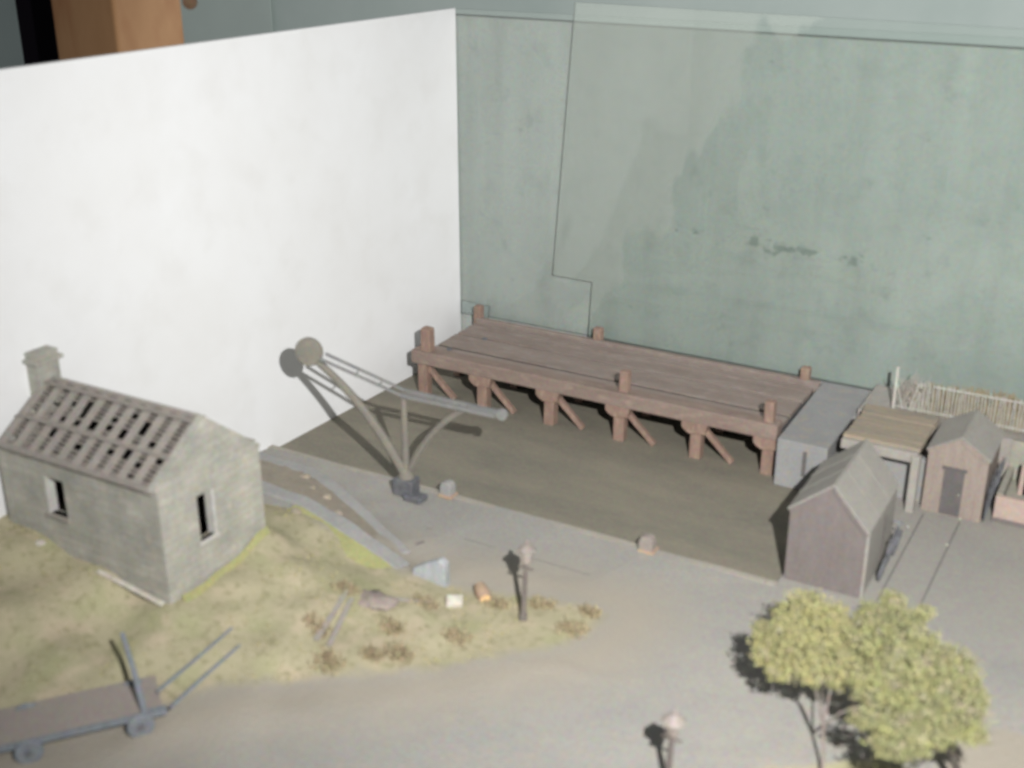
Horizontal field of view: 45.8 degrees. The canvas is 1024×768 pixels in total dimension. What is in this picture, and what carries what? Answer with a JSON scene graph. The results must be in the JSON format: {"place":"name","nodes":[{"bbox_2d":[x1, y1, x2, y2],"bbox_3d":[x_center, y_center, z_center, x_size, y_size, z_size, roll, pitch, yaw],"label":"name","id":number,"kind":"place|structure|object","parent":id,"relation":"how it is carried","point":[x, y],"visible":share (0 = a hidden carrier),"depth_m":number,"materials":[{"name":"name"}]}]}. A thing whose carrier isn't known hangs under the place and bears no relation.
{"place":"outdoors","nodes":[
{"label":"outdoors","id":0,"kind":"place"},
{"bbox_2d":[15,0,59,64],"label":"upright case","id":1,"kind":"object","parent":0,"point":[37,30],"depth_m":14.89,"materials":[{"name":"black paint"}]},
{"bbox_2d":[51,0,196,60],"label":"timber post","id":2,"kind":"object","parent":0,"point":[86,28],"visible":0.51,"depth_m":12.31,"materials":[{"name":"brown wood"}]},
{"bbox_2d":[0,0,272,68],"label":"side wall","id":3,"kind":"structure","parent":0,"point":[205,20],"depth_m":24.25,"materials":[{"name":"paint"}]},
{"bbox_2d":[0,448,1023,767],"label":"ground","id":4,"kind":"structure","parent":0,"point":[668,634],"depth_m":9.98,"materials":[{"name":"grey gravel"}]},
{"bbox_2d":[35,540,45,545],"bbox_3d":[-4.175,1.407,10.714,0.083,0.048,0.097,-14,26,-30],"label":"loose stone","id":5,"kind":"object","parent":4,"relation":"on","point":[40,543],"visible":1,"depth_m":10.69,"materials":[{"name":"beige stone"}]},
{"bbox_2d":[0,627,240,763],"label":"hand cart","id":6,"kind":"object","parent":4,"relation":"on","point":[134,704],"visible":1,"depth_m":9.24,"materials":[{"name":"grey wood"}]},
{"bbox_2d":[96,569,164,605],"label":"board","id":7,"kind":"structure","parent":4,"relation":"on","point":[142,593],"depth_m":10.32,"materials":[{"name":"beige wood"}]},
{"bbox_2d":[0,345,265,604],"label":"ruined cottage","id":8,"kind":"structure","parent":4,"relation":"on","point":[165,503],"depth_m":10.43,"materials":[{"name":"grey stone"}]},
{"bbox_2d":[182,526,270,602],"bbox_3d":[-2.509,1.593,10.704,0.038,0.219,1.126,12,25,27],"label":"moss strip","id":9,"kind":"object","parent":4,"relation":"on","point":[260,535],"visible":1,"depth_m":10.71,"materials":[{"name":"green plant"}]},
{"bbox_2d":[0,506,574,706],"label":"short grass","id":10,"kind":"structure","parent":4,"relation":"on","point":[201,650],"depth_m":10.44,"materials":[{"name":"plant"}]},
{"bbox_2d":[301,609,333,639],"bbox_3d":[-1.652,2.050,10.328,0.293,0.187,0.278,12,25,27],"label":"dry tuft","id":11,"kind":"object","parent":4,"relation":"on","point":[316,627],"visible":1,"depth_m":10.33,"materials":[{"name":"plant"}]},
{"bbox_2d":[260,460,393,550],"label":"ramp path","id":12,"kind":"structure","parent":4,"relation":"on","point":[287,478],"depth_m":12.37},
{"bbox_2d":[299,474,310,478],"bbox_3d":[-2.165,0.982,12.715,0.110,0.090,0.136,12,25,27],"label":"loose stone","id":13,"kind":"object","parent":12,"relation":"on","point":[307,476],"visible":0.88,"depth_m":12.68,"materials":[{"name":"beige stone"}]},
{"bbox_2d":[323,493,331,499],"bbox_3d":[-1.876,1.148,12.312,0.110,0.072,0.090,-9,24,-20],"label":"loose stone","id":14,"kind":"object","parent":12,"relation":"on","point":[327,496],"visible":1,"depth_m":12.28,"materials":[{"name":"beige stone"}]},
{"bbox_2d":[334,510,342,515],"bbox_3d":[-1.722,1.286,11.976,0.088,0.071,0.089,-20,29,-40],"label":"loose stone","id":15,"kind":"object","parent":12,"relation":"on","point":[339,512],"visible":0.59,"depth_m":11.96,"materials":[{"name":"beige stone"}]},
{"bbox_2d":[307,644,348,675],"bbox_3d":[-1.521,2.284,10.021,0.332,0.130,0.312,12,25,27],"label":"dry tuft","id":16,"kind":"object","parent":4,"relation":"on","point":[328,656],"visible":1,"depth_m":10.02,"materials":[{"name":"plant"}]},
{"bbox_2d":[313,589,349,640],"bbox_3d":[-1.561,1.995,10.493,0.055,0.095,0.684,6,23,14],"label":"fallen board","id":17,"kind":"object","parent":4,"relation":"on","point":[329,617],"visible":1,"depth_m":10.46,"materials":[{"name":"grey wood"}]},
{"bbox_2d":[259,451,409,553],"bbox_3d":[-1.986,1.291,12.671,2.793,0.707,0.476,18,28,37],"label":"ramp coping","id":18,"kind":"object","parent":4,"relation":"on","point":[344,495],"visible":0.31,"depth_m":12.52,"materials":[{"name":"grey stone"}]},
{"bbox_2d":[262,481,408,568],"bbox_3d":[-1.857,1.516,11.905,2.021,0.865,0.263,13,26,29],"label":"ramp coping","id":19,"kind":"object","parent":4,"relation":"on","point":[275,495],"visible":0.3,"depth_m":11.77,"materials":[{"name":"grey stone"}]},
{"bbox_2d":[288,505,391,568],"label":"moss bank","id":20,"kind":"structure","parent":4,"relation":"on","point":[357,551],"depth_m":11.45,"materials":[{"name":"green plant"}]},
{"bbox_2d":[290,507,301,514],"bbox_3d":[-2.101,1.251,11.784,0.132,0.085,0.123,12,25,27],"label":"loose stone","id":21,"kind":"object","parent":20,"relation":"on","point":[294,510],"visible":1,"depth_m":11.75,"materials":[{"name":"beige stone"}]},
{"bbox_2d":[326,597,353,646],"bbox_3d":[-1.475,2.044,10.428,0.045,0.107,0.613,4,23,11],"label":"fallen board","id":22,"kind":"object","parent":4,"relation":"on","point":[340,622],"visible":1,"depth_m":10.40,"materials":[{"name":"grey wood"}]},
{"bbox_2d":[328,577,362,596],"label":"dry tuft","id":23,"kind":"object","parent":4,"relation":"on","point":[346,586],"visible":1,"depth_m":10.80,"materials":[{"name":"plant"}]},
{"bbox_2d":[359,640,387,663],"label":"dry tuft","id":24,"kind":"object","parent":4,"relation":"on","point":[371,652],"visible":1,"depth_m":10.13,"materials":[{"name":"plant"}]},
{"bbox_2d":[358,589,399,610],"bbox_3d":[-1.234,1.922,10.740,0.432,0.112,0.314,12,25,27],"label":"rag heap","id":25,"kind":"object","parent":4,"relation":"on","point":[374,599],"visible":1,"depth_m":10.69,"materials":[{"name":"grey fabric"}]},
{"bbox_2d":[373,615,405,636],"bbox_3d":[-1.044,2.083,10.486,0.241,0.106,0.282,-13,26,-30],"label":"dry tuft","id":26,"kind":"object","parent":4,"relation":"on","point":[389,625],"visible":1,"depth_m":10.48,"materials":[{"name":"plant"}]},
{"bbox_2d":[377,635,415,666],"bbox_3d":[-0.952,2.252,10.167,0.348,0.107,0.311,12,25,27],"label":"dry tuft","id":27,"kind":"object","parent":4,"relation":"on","point":[400,653],"visible":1,"depth_m":10.16,"materials":[{"name":"plant"}]},
{"bbox_2d":[295,337,507,504],"bbox_3d":[-1.109,0.396,12.558,2.248,1.764,0.374,5,23,13],"label":"quay crane","id":28,"kind":"object","parent":4,"relation":"on","point":[406,480],"visible":1,"depth_m":12.51,"materials":[{"name":"metal"}]},
{"bbox_2d":[395,597,429,603],"bbox_3d":[-0.934,1.931,10.824,0.402,0.062,0.035,0,22,-1],"label":"fallen board","id":29,"kind":"object","parent":4,"relation":"on","point":[404,599],"visible":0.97,"depth_m":10.81,"materials":[{"name":"grey wood"}]},
{"bbox_2d":[410,590,440,612],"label":"dry tuft","id":30,"kind":"object","parent":4,"relation":"on","point":[419,597],"visible":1,"depth_m":10.81,"materials":[{"name":"plant"}]},
{"bbox_2d":[412,557,449,586],"bbox_3d":[-0.751,1.725,11.231,0.358,0.311,0.115,10,24,24],"label":"ramp end stone","id":31,"kind":"object","parent":4,"relation":"on","point":[437,571],"visible":0.91,"depth_m":11.16,"materials":[{"name":"grey stone"}]},
{"bbox_2d":[438,480,457,499],"bbox_3d":[-0.682,1.111,12.876,0.170,0.178,0.150,12,25,27],"label":"bollard","id":32,"kind":"object","parent":4,"relation":"on","point":[447,489],"visible":1,"depth_m":12.84,"materials":[{"name":"grey stone"}]},
{"bbox_2d":[446,594,462,607],"bbox_3d":[-0.518,1.977,10.901,0.163,0.160,0.145,0,22,-1],"label":"white block","id":33,"kind":"object","parent":4,"relation":"on","point":[455,601],"depth_m":10.85,"materials":[{"name":"stone"}]},
{"bbox_2d":[440,626,479,648],"bbox_3d":[-0.487,2.172,10.399,0.341,0.098,0.296,9,24,22],"label":"dry tuft","id":34,"kind":"object","parent":4,"relation":"on","point":[457,637],"visible":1,"depth_m":10.43,"materials":[{"name":"plant"}]},
{"bbox_2d":[474,582,490,601],"bbox_3d":[-0.270,1.904,11.042,0.131,0.136,0.211,-7,23,-16],"label":"barrel","id":35,"kind":"object","parent":4,"relation":"on","point":[482,592],"visible":1,"depth_m":10.98,"materials":[{"name":"brown wood"}]},
{"bbox_2d":[484,592,514,610],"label":"dry tuft","id":36,"kind":"object","parent":4,"relation":"on","point":[500,603],"visible":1,"depth_m":10.91,"materials":[{"name":"plant"}]},
{"bbox_2d":[425,527,588,574],"bbox_3d":[0.009,1.649,11.809,2.100,0.012,0.009,12,25,27],"label":"quay rail","id":37,"kind":"object","parent":4,"relation":"on","point":[532,558],"visible":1,"depth_m":11.66,"materials":[{"name":"grey metal"}]},
{"bbox_2d":[517,539,535,620],"bbox_3d":[0.119,1.733,10.711,0.170,0.687,0.340,2,22,5],"label":"street lamp","id":38,"kind":"object","parent":4,"relation":"on","point":[526,550],"visible":1,"depth_m":10.68,"materials":[{"name":"grey metal"}]},
{"bbox_2d":[527,593,557,610],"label":"dry tuft","id":39,"kind":"object","parent":4,"relation":"on","point":[541,604],"visible":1,"depth_m":10.93,"materials":[{"name":"plant"}]},
{"bbox_2d":[554,614,590,639],"bbox_3d":[0.526,2.122,10.566,0.331,0.079,0.268,9,24,21],"label":"dry tuft","id":40,"kind":"object","parent":4,"relation":"on","point":[571,627],"visible":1,"depth_m":10.56,"materials":[{"name":"plant"}]},
{"bbox_2d":[577,602,601,618],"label":"dry tuft","id":41,"kind":"object","parent":4,"relation":"on","point":[589,611],"visible":1,"depth_m":10.80,"materials":[{"name":"plant"}]},
{"bbox_2d":[637,533,658,554],"bbox_3d":[1.329,1.550,11.804,0.170,0.183,0.150,12,25,27],"label":"bollard","id":42,"kind":"object","parent":4,"relation":"on","point":[646,543],"visible":1,"depth_m":11.76,"materials":[{"name":"grey stone"}]},
{"bbox_2d":[662,709,685,767],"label":"street lamp","id":43,"kind":"object","parent":4,"relation":"on","point":[674,722],"visible":1,"depth_m":8.49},
{"bbox_2d":[746,587,867,767],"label":"leafy tree","id":44,"kind":"object","parent":4,"relation":"on","point":[815,660],"visible":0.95,"depth_m":9.02,"materials":[{"name":"green plant"}]},
{"bbox_2d":[777,489,1023,649],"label":"yard","id":45,"kind":"structure","parent":4,"relation":"on","point":[976,589],"depth_m":11.41,"materials":[{"name":"grey concrete"}]},
{"bbox_2d":[784,438,899,598],"bbox_3d":[3.130,1.208,11.444,0.765,1.083,1.137,12,25,27],"label":"lineside hut","id":46,"kind":"object","parent":45,"relation":"on","point":[841,507],"visible":0.99,"depth_m":11.09,"materials":[{"name":"grey wood"}]},
{"bbox_2d":[840,403,939,512],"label":"lean-to shed","id":47,"kind":"structure","parent":45,"relation":"on","point":[896,434],"depth_m":12.72,"materials":[{"name":"brown wood"}]},
{"bbox_2d":[877,520,904,580],"bbox_3d":[3.606,1.559,11.494,0.108,0.422,0.808,12,25,27],"label":"bicycle","id":48,"kind":"object","parent":45,"relation":"on","point":[894,540],"visible":1,"depth_m":11.45,"materials":[{"name":"metal"}]},
{"bbox_2d":[841,514,959,665],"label":"inset track","id":49,"kind":"structure","parent":45,"relation":"on","point":[903,552],"depth_m":11.64,"materials":[{"name":"grey metal"}]},
{"bbox_2d":[880,456,927,501],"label":"retaining wall","id":50,"kind":"structure","parent":45,"relation":"on","point":[899,470],"depth_m":12.76,"materials":[{"name":"grey concrete"}]},
{"bbox_2d":[920,409,1004,522],"bbox_3d":[4.700,0.818,12.624,0.635,0.908,0.828,12,25,27],"label":"store hut","id":51,"kind":"object","parent":45,"relation":"on","point":[963,456],"visible":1,"depth_m":12.35,"materials":[{"name":"brown wood"}]},
{"bbox_2d":[938,469,964,516],"bbox_3d":[4.491,1.114,12.380,0.198,0.505,0.034,12,25,27],"label":"door","id":52,"kind":"structure","parent":51,"relation":"in","point":[953,481],"depth_m":12.38,"materials":[{"name":"grey wood"}]},
{"bbox_2d":[982,456,1006,521],"bbox_3d":[4.996,1.050,12.511,0.081,0.553,0.885,12,25,27],"label":"creeper","id":53,"kind":"object","parent":51,"relation":"attached to","point":[992,490],"visible":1,"depth_m":12.37,"materials":[{"name":"plant"}]},
{"bbox_2d":[991,439,1023,528],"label":"coal bunker","id":54,"kind":"object","parent":45,"relation":"on","point":[1009,506],"visible":1,"depth_m":12.47,"materials":[{"name":"brown wood"}]},
{"bbox_2d":[843,587,997,767],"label":"leafy tree","id":55,"kind":"object","parent":4,"relation":"on","point":[935,706],"visible":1,"depth_m":8.36,"materials":[{"name":"green plant"}]},
{"bbox_2d":[280,367,799,581],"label":"dock floor","id":56,"kind":"structure","parent":0,"point":[711,505],"depth_m":13.65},
{"bbox_2d":[0,8,460,517],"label":"backdrop card","id":57,"kind":"object","parent":56,"relation":"on","point":[216,230],"visible":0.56,"depth_m":12.88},
{"bbox_2d":[268,445,777,585],"bbox_3d":[-0.241,1.302,12.700,6.222,0.079,0.081,12,25,27],"label":"quay edge","id":58,"kind":"object","parent":56,"relation":"on","point":[690,560],"visible":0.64,"depth_m":12.20,"materials":[{"name":"stone"}]},
{"bbox_2d":[411,304,820,475],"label":"timber jetty","id":59,"kind":"object","parent":56,"relation":"on","point":[698,397],"visible":0.92,"depth_m":14.70,"materials":[{"name":"wood"}]},
{"bbox_2d":[455,13,1023,412],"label":"backing board","id":60,"kind":"object","parent":56,"relation":"on","point":[845,210],"visible":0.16,"depth_m":14.36,"materials":[{"name":"green paint"}]},
{"bbox_2d":[461,300,489,317],"bbox_3d":[-0.506,-1.039,16.790,0.462,0.188,0.012,12,25,27],"label":"glass sheet","id":61,"kind":"object","parent":60,"relation":"attached to","point":[472,302],"visible":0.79,"depth_m":16.83,"materials":[{"name":"clear glass"}]},
{"bbox_2d":[455,8,1012,388],"bbox_3d":[2.797,-2.148,14.360,8.485,4.082,0.022,12,25,27],"label":"glass sheet","id":62,"kind":"object","parent":60,"relation":"attached to","point":[680,352],"visible":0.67,"depth_m":15.06,"materials":[{"name":"clear glass"}]},
{"bbox_2d":[552,2,1016,389],"bbox_3d":[3.501,-2.047,13.924,6.827,4.225,0.022,12,25,27],"label":"glass sheet","id":63,"kind":"object","parent":62,"relation":"attached to","point":[589,281],"visible":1,"depth_m":15.12,"materials":[{"name":"clear glass"}]},
{"bbox_2d":[271,0,1023,46],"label":"back wall","id":64,"kind":"structure","parent":0,"point":[1005,16],"depth_m":18.91,"materials":[{"name":"teal paint"}]},
{"bbox_2d":[774,382,871,489],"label":"pier block","id":65,"kind":"structure","parent":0,"point":[811,436],"depth_m":13.25,"materials":[{"name":"grey concrete"}]},
{"bbox_2d":[857,385,1023,488],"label":"ground","id":66,"kind":"structure","parent":0,"point":[880,395],"depth_m":13.35,"materials":[{"name":"grey wood"}]},
{"bbox_2d":[891,372,932,412],"bbox_3d":[4.412,0.073,13.390,0.467,0.472,0.116,12,25,27],"label":"bramble","id":67,"kind":"object","parent":66,"relation":"on","point":[912,390],"visible":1,"depth_m":13.38,"materials":[{"name":"brown plant"}]},
{"bbox_2d":[892,367,1023,432],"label":"picket fence","id":68,"kind":"object","parent":66,"relation":"on","point":[896,385],"visible":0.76,"depth_m":13.12,"materials":[{"name":"white paint"}]},
{"bbox_2d":[909,382,1023,432],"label":"dry stalks","id":69,"kind":"object","parent":66,"relation":"on","point":[1009,397],"visible":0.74,"depth_m":13.11,"materials":[{"name":"beige plant"}]}
]}

